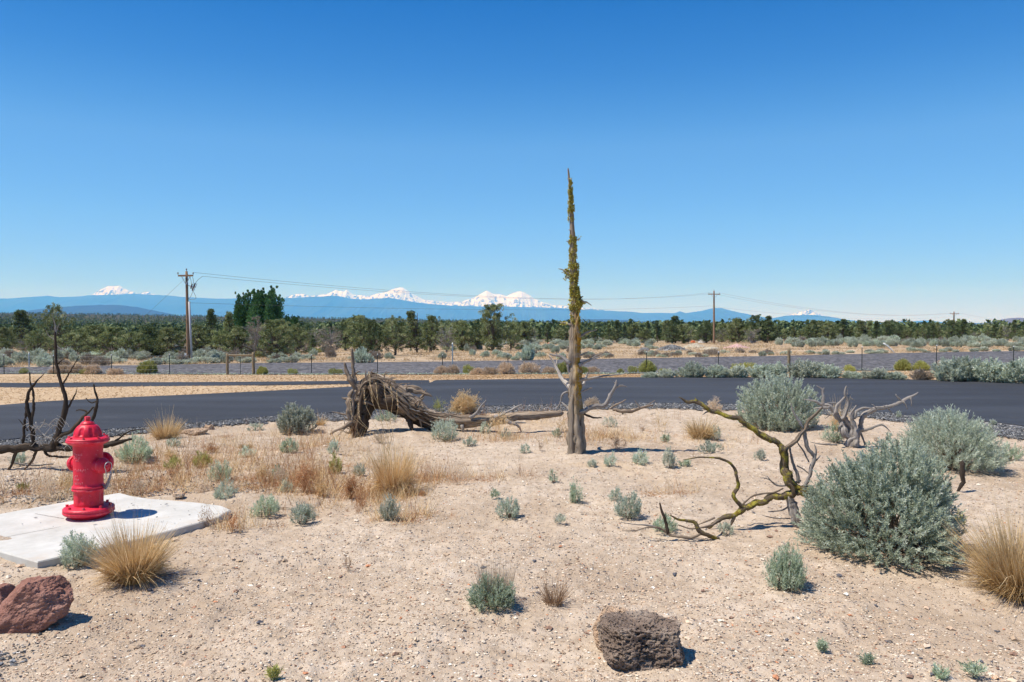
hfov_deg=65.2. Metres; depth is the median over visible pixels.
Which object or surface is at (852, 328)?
juniper tree
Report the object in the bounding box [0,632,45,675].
corner gravel
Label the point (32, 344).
juniper tree
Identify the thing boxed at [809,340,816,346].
sagebrush
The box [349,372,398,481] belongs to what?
seed stalks
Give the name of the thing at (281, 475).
dry weed
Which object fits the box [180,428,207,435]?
clod
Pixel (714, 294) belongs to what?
utility pole
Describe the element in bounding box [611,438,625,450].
dry weed
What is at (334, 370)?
rabbitbrush
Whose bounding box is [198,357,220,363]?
sagebrush
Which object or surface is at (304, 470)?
dry weed
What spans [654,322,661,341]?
juniper tree
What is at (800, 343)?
sagebrush
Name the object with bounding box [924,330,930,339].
juniper tree
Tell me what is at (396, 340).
juniper tree
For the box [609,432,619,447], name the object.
dry weed
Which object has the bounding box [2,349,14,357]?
grey shrub
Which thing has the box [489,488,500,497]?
sage tuft
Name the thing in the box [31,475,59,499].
dry weed
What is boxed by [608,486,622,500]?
sage tuft
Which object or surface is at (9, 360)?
sagebrush
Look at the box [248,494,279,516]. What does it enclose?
sage tuft
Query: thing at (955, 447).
sagebrush
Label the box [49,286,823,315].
snow mountains
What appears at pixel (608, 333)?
juniper tree
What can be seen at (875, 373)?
sagebrush
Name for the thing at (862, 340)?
sagebrush
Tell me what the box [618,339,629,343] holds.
sagebrush
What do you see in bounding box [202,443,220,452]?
dry weed
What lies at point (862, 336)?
sagebrush
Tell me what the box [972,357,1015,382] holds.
sagebrush
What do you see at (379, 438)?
dry weed
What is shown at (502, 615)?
pebbles
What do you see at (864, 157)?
sky
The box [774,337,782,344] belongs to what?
sagebrush
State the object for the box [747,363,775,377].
sagebrush
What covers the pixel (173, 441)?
sage tuft
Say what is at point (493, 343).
juniper tree
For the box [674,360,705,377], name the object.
sagebrush
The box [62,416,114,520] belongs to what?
fire hydrant
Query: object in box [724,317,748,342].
juniper tree
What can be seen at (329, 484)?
dry weeds
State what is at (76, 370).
tumbleweed
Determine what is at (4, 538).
soil drift
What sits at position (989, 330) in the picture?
juniper tree
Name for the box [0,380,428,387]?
path
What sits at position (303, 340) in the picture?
juniper tree
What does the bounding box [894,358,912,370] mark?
rabbitbrush
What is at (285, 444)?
sage tuft
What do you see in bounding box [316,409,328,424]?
grass clump
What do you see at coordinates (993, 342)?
sagebrush
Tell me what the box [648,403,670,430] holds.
dry weed
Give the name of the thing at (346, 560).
dry weed
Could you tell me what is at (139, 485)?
dry weed
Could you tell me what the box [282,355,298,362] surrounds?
sagebrush
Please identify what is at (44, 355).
sagebrush
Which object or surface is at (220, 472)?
sage tuft
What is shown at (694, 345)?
gravel pile
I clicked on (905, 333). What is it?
juniper tree
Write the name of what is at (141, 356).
sagebrush
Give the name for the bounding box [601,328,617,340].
juniper tree
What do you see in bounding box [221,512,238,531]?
dry weed
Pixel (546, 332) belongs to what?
juniper tree
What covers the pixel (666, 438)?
sage tuft
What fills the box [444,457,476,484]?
dry weed
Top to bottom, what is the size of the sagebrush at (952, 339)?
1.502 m
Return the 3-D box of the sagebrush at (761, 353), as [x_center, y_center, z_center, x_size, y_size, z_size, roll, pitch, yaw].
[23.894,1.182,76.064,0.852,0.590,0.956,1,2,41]
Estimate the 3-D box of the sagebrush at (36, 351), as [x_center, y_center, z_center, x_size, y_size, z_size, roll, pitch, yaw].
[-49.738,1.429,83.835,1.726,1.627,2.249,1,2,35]
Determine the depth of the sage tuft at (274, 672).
3.62 m
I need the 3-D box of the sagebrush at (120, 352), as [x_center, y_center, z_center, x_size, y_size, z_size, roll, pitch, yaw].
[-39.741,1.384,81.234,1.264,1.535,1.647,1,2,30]
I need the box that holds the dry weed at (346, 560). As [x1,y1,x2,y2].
[342,555,353,571]
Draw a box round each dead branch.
[0,315,145,469]
[609,399,654,412]
[620,397,826,538]
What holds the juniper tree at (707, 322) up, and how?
on the ground at (712, 503)
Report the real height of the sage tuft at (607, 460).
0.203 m
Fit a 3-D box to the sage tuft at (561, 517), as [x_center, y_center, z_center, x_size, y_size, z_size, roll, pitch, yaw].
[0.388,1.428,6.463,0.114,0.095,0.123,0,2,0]
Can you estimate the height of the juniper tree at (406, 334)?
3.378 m
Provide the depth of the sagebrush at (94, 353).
100.70 m
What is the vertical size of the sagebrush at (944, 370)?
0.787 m
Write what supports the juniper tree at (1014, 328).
on the ground at (712, 503)
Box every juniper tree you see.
[0,326,28,349]
[0,337,10,349]
[8,309,44,347]
[14,329,53,354]
[15,335,28,351]
[29,302,75,348]
[39,331,52,350]
[42,335,62,352]
[51,330,99,353]
[57,327,80,347]
[73,324,109,351]
[89,325,126,355]
[112,330,157,355]
[136,324,169,357]
[152,327,195,355]
[180,323,213,352]
[196,330,235,351]
[205,308,219,339]
[220,325,254,353]
[223,311,235,344]
[241,315,270,357]
[246,318,296,356]
[246,327,269,346]
[277,323,310,353]
[284,314,295,325]
[288,326,309,348]
[290,315,301,326]
[302,322,326,349]
[305,335,316,352]
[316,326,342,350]
[317,329,326,344]
[329,319,359,349]
[340,314,373,351]
[353,318,388,351]
[375,325,392,346]
[379,315,418,354]
[391,325,405,345]
[400,310,428,352]
[403,331,415,348]
[419,314,443,351]
[420,326,439,346]
[431,320,460,351]
[435,323,452,342]
[449,320,477,350]
[463,324,484,348]
[473,303,516,350]
[499,320,522,349]
[515,325,529,340]
[517,320,537,341]
[536,326,544,339]
[541,324,554,342]
[552,326,565,340]
[554,327,569,340]
[581,327,590,339]
[591,328,600,342]
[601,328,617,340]
[602,325,612,340]
[614,320,622,340]
[620,323,642,339]
[620,325,630,339]
[635,328,651,342]
[645,321,654,338]
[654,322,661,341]
[660,316,685,342]
[660,319,670,342]
[662,324,684,342]
[672,323,696,343]
[691,323,717,342]
[692,320,716,338]
[712,323,727,341]
[716,325,728,341]
[723,325,737,342]
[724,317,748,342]
[740,314,766,342]
[741,325,761,342]
[756,315,775,342]
[759,320,780,342]
[772,325,779,340]
[777,325,783,338]
[780,328,789,340]
[789,326,798,338]
[797,329,807,336]
[801,319,823,337]
[803,323,829,338]
[814,322,841,339]
[836,319,856,337]
[842,328,850,337]
[849,326,854,336]
[855,320,871,337]
[866,320,874,336]
[871,320,883,338]
[880,320,906,331]
[883,324,893,336]
[887,324,907,339]
[898,328,915,339]
[913,322,938,338]
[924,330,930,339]
[930,324,939,338]
[936,321,944,337]
[939,319,960,337]
[952,319,968,338]
[983,323,998,337]
[989,324,1000,339]
[995,326,1004,338]
[997,321,1017,339]
[1006,319,1018,338]
[1016,326,1023,336]
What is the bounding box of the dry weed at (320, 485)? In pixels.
[308,470,329,495]
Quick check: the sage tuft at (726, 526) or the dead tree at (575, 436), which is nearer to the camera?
the sage tuft at (726, 526)
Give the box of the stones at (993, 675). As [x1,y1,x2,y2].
[3,429,1023,681]
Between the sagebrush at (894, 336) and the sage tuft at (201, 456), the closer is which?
the sage tuft at (201, 456)
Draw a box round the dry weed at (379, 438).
[370,428,392,442]
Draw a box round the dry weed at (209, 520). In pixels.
[197,502,215,525]
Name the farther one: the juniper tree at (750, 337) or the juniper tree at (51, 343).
the juniper tree at (750, 337)
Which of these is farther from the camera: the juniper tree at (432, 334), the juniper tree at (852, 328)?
the juniper tree at (852, 328)
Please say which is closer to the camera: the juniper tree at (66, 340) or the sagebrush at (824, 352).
the sagebrush at (824, 352)
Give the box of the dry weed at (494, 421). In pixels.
[486,411,515,435]
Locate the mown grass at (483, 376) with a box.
[0,370,934,403]
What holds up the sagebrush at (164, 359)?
on the ground at (712, 503)
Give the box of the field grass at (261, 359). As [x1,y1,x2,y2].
[3,338,1013,366]
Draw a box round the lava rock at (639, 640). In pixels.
[596,610,684,672]
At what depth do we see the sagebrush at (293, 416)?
11.56 m
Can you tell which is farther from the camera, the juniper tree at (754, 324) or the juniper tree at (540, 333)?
the juniper tree at (540, 333)
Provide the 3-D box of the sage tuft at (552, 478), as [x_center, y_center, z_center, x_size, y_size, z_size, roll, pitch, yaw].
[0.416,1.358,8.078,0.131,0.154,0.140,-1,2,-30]
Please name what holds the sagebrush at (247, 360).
on the ground at (712, 503)
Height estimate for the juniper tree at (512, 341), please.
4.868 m
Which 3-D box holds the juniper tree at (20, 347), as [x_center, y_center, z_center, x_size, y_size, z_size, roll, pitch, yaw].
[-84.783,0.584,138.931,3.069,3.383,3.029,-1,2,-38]
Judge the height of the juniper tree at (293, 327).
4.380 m
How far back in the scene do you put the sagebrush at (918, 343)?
100.54 m
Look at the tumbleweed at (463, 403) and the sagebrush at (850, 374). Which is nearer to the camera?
the tumbleweed at (463, 403)
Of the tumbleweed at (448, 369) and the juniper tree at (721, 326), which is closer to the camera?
the tumbleweed at (448, 369)
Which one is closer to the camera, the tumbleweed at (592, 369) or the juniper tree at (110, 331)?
the tumbleweed at (592, 369)
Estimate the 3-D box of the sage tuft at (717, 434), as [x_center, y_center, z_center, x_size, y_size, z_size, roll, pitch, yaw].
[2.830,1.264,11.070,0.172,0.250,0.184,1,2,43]
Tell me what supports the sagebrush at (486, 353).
on the ground at (712, 503)
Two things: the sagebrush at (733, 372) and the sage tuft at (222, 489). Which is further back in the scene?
the sagebrush at (733, 372)
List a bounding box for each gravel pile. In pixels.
[683,343,706,347]
[702,347,720,349]
[723,343,749,347]
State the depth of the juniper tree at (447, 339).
108.85 m
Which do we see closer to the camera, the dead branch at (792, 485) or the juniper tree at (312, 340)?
the dead branch at (792, 485)
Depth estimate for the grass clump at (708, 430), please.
11.07 m
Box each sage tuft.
[7,452,30,462]
[15,482,29,490]
[57,530,99,569]
[114,430,153,462]
[163,455,184,468]
[165,436,181,446]
[192,450,212,465]
[207,459,232,480]
[213,477,238,499]
[238,445,256,456]
[247,422,263,430]
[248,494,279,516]
[263,663,283,679]
[279,437,298,452]
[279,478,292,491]
[288,499,318,524]
[325,438,339,452]
[329,452,342,473]
[352,462,365,475]
[374,410,396,421]
[376,492,401,520]
[430,415,458,440]
[462,435,476,446]
[464,551,519,611]
[479,421,490,433]
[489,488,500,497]
[495,496,519,519]
[501,427,511,438]
[518,443,530,452]
[548,468,558,482]
[552,428,561,436]
[554,513,566,522]
[569,478,584,502]
[588,458,596,466]
[602,416,617,426]
[603,449,617,465]
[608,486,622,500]
[613,489,641,518]
[631,447,649,462]
[638,459,644,464]
[653,512,678,532]
[660,433,671,442]
[661,445,678,468]
[678,459,691,466]
[696,439,723,453]
[712,425,721,439]
[716,520,735,534]
[753,449,766,459]
[761,539,807,591]
[815,636,829,652]
[819,421,844,441]
[858,650,876,664]
[932,661,950,680]
[954,510,966,525]
[957,657,989,677]
[998,440,1023,460]
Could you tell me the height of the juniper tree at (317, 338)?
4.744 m
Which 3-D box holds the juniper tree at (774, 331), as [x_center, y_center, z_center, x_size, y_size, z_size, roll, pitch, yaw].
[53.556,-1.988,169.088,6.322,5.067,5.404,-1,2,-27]
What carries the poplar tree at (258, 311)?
on the ground at (712, 503)
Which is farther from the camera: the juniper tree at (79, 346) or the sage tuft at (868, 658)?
the juniper tree at (79, 346)
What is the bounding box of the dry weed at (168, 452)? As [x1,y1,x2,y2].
[162,448,179,461]
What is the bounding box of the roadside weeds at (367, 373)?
[0,368,930,374]
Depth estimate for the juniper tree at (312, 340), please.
106.58 m
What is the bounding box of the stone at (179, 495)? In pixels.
[173,492,184,497]
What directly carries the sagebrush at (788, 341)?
on the ground at (712, 503)
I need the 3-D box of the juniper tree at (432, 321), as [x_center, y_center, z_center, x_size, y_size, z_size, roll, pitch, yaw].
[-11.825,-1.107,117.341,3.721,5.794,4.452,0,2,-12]
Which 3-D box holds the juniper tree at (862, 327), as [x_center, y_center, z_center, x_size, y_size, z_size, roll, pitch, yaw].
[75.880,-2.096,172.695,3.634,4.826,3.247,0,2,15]
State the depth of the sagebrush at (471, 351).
92.83 m
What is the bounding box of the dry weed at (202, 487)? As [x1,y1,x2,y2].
[193,474,214,492]
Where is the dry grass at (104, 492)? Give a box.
[0,466,291,506]
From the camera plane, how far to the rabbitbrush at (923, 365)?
48.43 m
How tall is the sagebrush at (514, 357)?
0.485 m
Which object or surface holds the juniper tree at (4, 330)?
on the ground at (712, 503)
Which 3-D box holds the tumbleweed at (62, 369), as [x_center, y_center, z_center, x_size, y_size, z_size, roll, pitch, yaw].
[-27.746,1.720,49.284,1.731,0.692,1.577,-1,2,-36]
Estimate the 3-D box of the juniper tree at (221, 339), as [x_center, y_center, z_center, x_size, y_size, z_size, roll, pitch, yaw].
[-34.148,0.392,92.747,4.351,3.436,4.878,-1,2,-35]
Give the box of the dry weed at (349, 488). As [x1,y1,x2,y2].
[339,469,364,498]
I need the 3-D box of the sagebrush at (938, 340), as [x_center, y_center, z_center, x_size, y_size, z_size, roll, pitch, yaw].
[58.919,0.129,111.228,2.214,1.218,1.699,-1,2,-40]
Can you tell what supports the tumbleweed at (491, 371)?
on the ground at (712, 503)
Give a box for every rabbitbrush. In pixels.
[19,367,28,373]
[136,359,157,372]
[256,366,268,374]
[287,368,298,373]
[327,368,343,373]
[462,364,474,373]
[556,361,567,372]
[582,367,588,372]
[627,366,637,371]
[637,359,657,371]
[730,362,755,371]
[843,364,856,371]
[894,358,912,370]
[912,360,930,370]
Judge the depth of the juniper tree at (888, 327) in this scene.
169.19 m
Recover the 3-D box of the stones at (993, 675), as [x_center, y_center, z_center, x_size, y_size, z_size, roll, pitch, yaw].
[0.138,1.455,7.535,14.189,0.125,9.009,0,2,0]
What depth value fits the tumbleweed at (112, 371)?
46.84 m
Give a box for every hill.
[26,305,176,315]
[564,319,641,322]
[983,318,1023,323]
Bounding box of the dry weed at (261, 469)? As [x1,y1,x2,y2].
[249,459,272,479]
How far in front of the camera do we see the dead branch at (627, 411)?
14.04 m
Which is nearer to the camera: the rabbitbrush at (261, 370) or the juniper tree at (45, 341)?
the rabbitbrush at (261, 370)
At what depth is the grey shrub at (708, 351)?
79.80 m
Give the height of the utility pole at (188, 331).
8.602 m
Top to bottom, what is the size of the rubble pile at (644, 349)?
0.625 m
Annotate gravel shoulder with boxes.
[1,403,1023,444]
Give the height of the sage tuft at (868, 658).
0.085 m
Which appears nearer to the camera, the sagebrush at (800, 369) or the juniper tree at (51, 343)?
the sagebrush at (800, 369)
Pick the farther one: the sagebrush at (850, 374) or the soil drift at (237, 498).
the sagebrush at (850, 374)
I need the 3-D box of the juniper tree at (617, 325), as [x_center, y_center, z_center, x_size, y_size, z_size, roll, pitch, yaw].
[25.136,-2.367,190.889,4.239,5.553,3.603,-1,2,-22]
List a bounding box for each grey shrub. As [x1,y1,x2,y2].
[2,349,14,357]
[52,358,70,364]
[80,352,98,364]
[90,354,112,365]
[102,346,114,355]
[175,352,188,359]
[228,347,240,359]
[324,346,334,353]
[325,350,336,357]
[371,351,383,358]
[702,348,719,355]
[735,348,744,352]
[909,367,933,379]
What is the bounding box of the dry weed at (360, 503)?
[354,489,370,512]
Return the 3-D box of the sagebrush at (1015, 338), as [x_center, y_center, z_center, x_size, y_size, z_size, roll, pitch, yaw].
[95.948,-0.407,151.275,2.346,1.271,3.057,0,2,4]
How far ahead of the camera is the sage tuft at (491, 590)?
4.52 m
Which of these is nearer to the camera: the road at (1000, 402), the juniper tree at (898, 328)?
the road at (1000, 402)
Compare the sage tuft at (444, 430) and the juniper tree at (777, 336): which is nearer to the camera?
the sage tuft at (444, 430)
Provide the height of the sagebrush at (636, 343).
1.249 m
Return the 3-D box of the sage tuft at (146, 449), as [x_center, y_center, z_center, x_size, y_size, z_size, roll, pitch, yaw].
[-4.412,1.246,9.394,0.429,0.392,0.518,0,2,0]
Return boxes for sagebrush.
[0,356,4,366]
[4,356,15,365]
[11,351,18,360]
[14,350,33,363]
[30,347,44,356]
[32,351,49,363]
[36,357,51,366]
[50,349,63,358]
[60,346,73,357]
[69,350,80,361]
[86,351,101,354]
[106,351,115,356]
[110,356,127,362]
[112,347,128,358]
[126,347,136,358]
[129,350,151,358]
[136,352,148,359]
[150,356,161,364]
[161,358,172,363]
[162,351,178,357]
[167,359,184,363]
[168,345,183,352]
[189,356,207,361]
[190,348,207,357]
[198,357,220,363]
[205,349,218,356]
[211,350,224,358]
[211,353,222,362]
[222,352,233,362]
[237,356,258,362]
[266,358,282,362]
[276,402,318,433]
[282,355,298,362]
[292,351,300,357]
[300,354,315,359]
[309,348,317,355]
[354,347,374,362]
[384,352,394,358]
[437,352,446,358]
[463,343,469,350]
[469,349,475,354]
[480,350,489,356]
[491,349,502,354]
[501,353,511,358]
[510,355,519,359]
[519,343,535,359]
[532,344,539,350]
[534,351,546,356]
[550,339,563,343]
[550,345,559,352]
[558,343,565,349]
[591,344,602,349]
[601,340,612,345]
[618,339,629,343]
[625,340,634,345]
[632,340,640,345]
[641,371,659,377]
[647,345,658,348]
[658,368,674,377]
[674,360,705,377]
[704,364,728,377]
[718,364,749,377]
[735,369,822,430]
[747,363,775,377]
[758,351,766,355]
[767,360,787,377]
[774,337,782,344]
[783,337,793,343]
[787,357,822,377]
[791,430,968,572]
[795,339,804,346]
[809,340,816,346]
[811,362,842,377]
[817,336,827,345]
[817,341,824,345]
[817,350,829,354]
[825,339,834,345]
[831,351,845,353]
[841,370,862,378]
[845,336,856,342]
[847,339,858,346]
[857,334,870,340]
[858,337,871,343]
[859,367,887,378]
[862,340,869,345]
[871,336,885,340]
[876,340,888,346]
[882,371,908,379]
[886,335,899,341]
[886,338,899,345]
[895,403,1013,491]
[905,338,915,345]
[906,347,918,350]
[909,340,923,346]
[929,338,940,345]
[929,339,938,345]
[930,356,968,381]
[940,337,949,346]
[943,346,953,350]
[948,335,958,341]
[954,340,962,346]
[954,355,991,380]
[961,338,967,345]
[966,342,980,346]
[967,340,980,343]
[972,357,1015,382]
[975,346,988,350]
[977,333,987,341]
[982,341,990,346]
[987,340,997,346]
[988,357,1023,382]
[997,338,1009,345]
[1004,341,1019,346]
[1008,346,1021,350]
[1012,336,1021,341]
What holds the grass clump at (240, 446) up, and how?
on the ground at (712, 503)
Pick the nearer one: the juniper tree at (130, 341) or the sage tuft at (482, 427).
the sage tuft at (482, 427)
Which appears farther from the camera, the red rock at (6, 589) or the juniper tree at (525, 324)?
the juniper tree at (525, 324)
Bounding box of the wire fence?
[0,345,1013,373]
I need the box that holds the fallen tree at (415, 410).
[330,348,563,437]
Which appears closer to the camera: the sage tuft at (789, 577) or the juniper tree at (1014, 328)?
the sage tuft at (789, 577)
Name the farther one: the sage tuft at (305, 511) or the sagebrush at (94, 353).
the sagebrush at (94, 353)
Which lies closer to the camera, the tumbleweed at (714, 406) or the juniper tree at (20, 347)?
the tumbleweed at (714, 406)
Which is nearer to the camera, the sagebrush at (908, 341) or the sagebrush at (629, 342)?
the sagebrush at (908, 341)
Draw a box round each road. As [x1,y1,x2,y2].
[0,351,1023,373]
[0,377,1023,440]
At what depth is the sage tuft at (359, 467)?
8.33 m
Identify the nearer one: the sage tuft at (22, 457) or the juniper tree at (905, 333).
the sage tuft at (22, 457)
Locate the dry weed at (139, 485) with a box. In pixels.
[129,478,145,494]
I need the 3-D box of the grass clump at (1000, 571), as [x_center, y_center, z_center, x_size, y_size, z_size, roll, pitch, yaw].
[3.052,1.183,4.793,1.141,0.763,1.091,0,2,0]
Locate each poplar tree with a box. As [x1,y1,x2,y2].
[231,292,253,341]
[241,287,266,340]
[246,285,283,343]
[261,292,286,343]
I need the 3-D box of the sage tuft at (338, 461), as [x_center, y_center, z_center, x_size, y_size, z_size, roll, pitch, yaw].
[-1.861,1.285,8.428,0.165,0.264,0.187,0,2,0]
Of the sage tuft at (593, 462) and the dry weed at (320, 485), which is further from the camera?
the sage tuft at (593, 462)
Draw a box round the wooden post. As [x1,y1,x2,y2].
[787,348,790,368]
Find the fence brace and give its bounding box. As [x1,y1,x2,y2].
[226,352,254,374]
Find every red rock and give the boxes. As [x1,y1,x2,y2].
[0,575,73,633]
[0,583,15,604]
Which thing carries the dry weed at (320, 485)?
on the ground at (712, 503)
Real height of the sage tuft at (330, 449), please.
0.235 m
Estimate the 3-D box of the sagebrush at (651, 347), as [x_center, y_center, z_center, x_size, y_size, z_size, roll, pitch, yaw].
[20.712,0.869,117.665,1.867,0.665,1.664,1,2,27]
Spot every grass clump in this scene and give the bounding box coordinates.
[70,494,190,590]
[141,408,187,440]
[235,442,254,447]
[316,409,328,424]
[361,418,431,497]
[528,570,573,606]
[678,405,729,439]
[825,391,851,430]
[919,477,1023,613]
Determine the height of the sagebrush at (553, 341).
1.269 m
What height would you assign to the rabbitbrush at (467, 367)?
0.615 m
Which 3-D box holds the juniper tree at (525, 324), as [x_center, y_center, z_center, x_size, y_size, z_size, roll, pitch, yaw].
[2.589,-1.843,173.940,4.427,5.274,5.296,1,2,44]
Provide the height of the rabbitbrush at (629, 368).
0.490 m
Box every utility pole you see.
[177,268,199,357]
[708,291,720,343]
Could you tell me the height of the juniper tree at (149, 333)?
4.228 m
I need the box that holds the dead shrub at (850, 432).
[804,385,917,447]
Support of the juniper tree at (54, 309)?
on the ground at (712, 503)
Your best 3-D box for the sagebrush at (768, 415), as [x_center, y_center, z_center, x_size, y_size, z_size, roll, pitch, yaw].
[4.065,0.896,12.228,1.346,0.946,1.147,0,2,0]
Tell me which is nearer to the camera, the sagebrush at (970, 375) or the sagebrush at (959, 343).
the sagebrush at (970, 375)
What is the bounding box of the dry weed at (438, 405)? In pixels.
[433,396,446,410]
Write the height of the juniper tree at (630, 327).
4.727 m
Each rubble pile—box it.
[638,347,649,350]
[656,344,688,350]
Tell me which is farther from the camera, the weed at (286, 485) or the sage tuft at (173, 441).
the sage tuft at (173, 441)
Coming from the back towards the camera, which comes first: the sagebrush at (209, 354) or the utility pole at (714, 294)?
the utility pole at (714, 294)
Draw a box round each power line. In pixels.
[194,272,713,298]
[204,276,702,298]
[208,303,699,309]
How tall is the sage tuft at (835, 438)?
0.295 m
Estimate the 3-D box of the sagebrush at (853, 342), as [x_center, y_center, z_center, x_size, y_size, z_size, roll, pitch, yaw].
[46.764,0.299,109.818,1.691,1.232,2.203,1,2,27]
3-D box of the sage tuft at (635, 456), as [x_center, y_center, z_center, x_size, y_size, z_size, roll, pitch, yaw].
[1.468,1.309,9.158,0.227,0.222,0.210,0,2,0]
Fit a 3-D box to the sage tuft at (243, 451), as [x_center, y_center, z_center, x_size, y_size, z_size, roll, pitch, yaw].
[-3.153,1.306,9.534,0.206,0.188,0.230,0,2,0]
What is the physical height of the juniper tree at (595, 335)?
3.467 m
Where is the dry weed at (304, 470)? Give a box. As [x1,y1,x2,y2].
[288,457,314,491]
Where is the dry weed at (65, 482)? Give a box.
[53,470,72,492]
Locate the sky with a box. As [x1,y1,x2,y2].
[0,0,1023,322]
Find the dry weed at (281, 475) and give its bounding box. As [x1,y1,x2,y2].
[263,453,294,484]
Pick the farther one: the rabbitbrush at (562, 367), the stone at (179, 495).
the rabbitbrush at (562, 367)
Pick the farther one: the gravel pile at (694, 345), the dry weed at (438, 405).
the gravel pile at (694, 345)
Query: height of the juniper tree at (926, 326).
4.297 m
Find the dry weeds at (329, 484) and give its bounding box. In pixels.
[0,398,741,534]
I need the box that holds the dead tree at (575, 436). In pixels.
[548,168,626,453]
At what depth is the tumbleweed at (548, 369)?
43.50 m
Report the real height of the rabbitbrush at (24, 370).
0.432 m
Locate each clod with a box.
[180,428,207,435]
[204,424,214,429]
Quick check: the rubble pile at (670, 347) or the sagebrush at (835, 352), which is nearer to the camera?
the sagebrush at (835, 352)
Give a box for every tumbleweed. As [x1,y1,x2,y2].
[47,364,74,373]
[65,363,84,372]
[83,363,102,373]
[106,368,123,374]
[433,365,446,373]
[445,364,459,373]
[446,388,482,413]
[470,367,483,374]
[482,366,498,374]
[497,362,515,373]
[517,361,541,372]
[541,366,555,372]
[583,396,599,406]
[587,366,599,372]
[707,396,724,411]
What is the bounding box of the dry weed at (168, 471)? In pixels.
[166,466,181,474]
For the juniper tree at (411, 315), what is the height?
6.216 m
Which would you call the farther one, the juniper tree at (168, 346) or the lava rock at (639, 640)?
the juniper tree at (168, 346)
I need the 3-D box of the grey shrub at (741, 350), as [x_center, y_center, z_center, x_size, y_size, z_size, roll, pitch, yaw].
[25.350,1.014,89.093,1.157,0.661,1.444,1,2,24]
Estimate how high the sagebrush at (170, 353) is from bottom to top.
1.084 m
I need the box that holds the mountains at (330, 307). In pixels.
[0,294,942,322]
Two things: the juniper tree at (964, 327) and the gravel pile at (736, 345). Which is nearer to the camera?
the gravel pile at (736, 345)
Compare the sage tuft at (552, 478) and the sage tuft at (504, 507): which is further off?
the sage tuft at (552, 478)
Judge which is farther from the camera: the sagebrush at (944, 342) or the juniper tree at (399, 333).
the juniper tree at (399, 333)
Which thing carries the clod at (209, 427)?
on the ground at (712, 503)
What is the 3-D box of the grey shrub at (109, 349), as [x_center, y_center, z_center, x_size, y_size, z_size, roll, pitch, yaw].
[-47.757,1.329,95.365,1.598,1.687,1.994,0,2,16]
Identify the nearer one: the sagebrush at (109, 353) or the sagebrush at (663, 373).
the sagebrush at (663, 373)
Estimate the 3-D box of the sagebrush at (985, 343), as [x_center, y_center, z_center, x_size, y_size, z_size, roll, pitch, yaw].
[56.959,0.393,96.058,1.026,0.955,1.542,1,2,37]
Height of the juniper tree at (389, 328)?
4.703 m
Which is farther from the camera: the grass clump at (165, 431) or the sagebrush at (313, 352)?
the sagebrush at (313, 352)
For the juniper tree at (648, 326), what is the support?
on the ground at (712, 503)
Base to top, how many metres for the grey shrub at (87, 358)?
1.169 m
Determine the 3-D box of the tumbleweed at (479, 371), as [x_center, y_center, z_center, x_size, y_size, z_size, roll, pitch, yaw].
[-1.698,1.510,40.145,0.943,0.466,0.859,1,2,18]
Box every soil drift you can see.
[0,535,11,540]
[146,491,321,510]
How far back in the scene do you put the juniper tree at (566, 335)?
171.42 m
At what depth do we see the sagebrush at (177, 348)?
93.29 m
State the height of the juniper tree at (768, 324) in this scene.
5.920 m
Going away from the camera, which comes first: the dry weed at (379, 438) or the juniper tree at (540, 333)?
the dry weed at (379, 438)
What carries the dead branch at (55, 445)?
on the ground at (712, 503)
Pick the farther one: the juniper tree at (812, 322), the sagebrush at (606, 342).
the juniper tree at (812, 322)
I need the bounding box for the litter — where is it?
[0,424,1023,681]
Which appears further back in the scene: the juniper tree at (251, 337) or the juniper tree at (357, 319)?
the juniper tree at (357, 319)
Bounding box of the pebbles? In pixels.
[0,409,1023,681]
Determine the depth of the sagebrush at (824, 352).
77.81 m
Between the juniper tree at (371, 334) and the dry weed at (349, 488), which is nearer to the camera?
the dry weed at (349, 488)
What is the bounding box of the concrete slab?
[0,493,230,567]
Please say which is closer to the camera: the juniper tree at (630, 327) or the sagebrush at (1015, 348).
the sagebrush at (1015, 348)
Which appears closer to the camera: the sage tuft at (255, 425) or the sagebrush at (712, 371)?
the sage tuft at (255, 425)
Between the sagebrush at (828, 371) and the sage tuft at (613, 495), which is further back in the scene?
the sagebrush at (828, 371)
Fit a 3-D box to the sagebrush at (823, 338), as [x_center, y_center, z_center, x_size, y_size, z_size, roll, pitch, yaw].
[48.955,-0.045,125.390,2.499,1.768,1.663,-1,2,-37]
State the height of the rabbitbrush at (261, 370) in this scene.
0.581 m
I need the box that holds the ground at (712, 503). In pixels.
[0,313,1023,681]
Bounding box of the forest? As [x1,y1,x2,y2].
[0,312,1023,342]

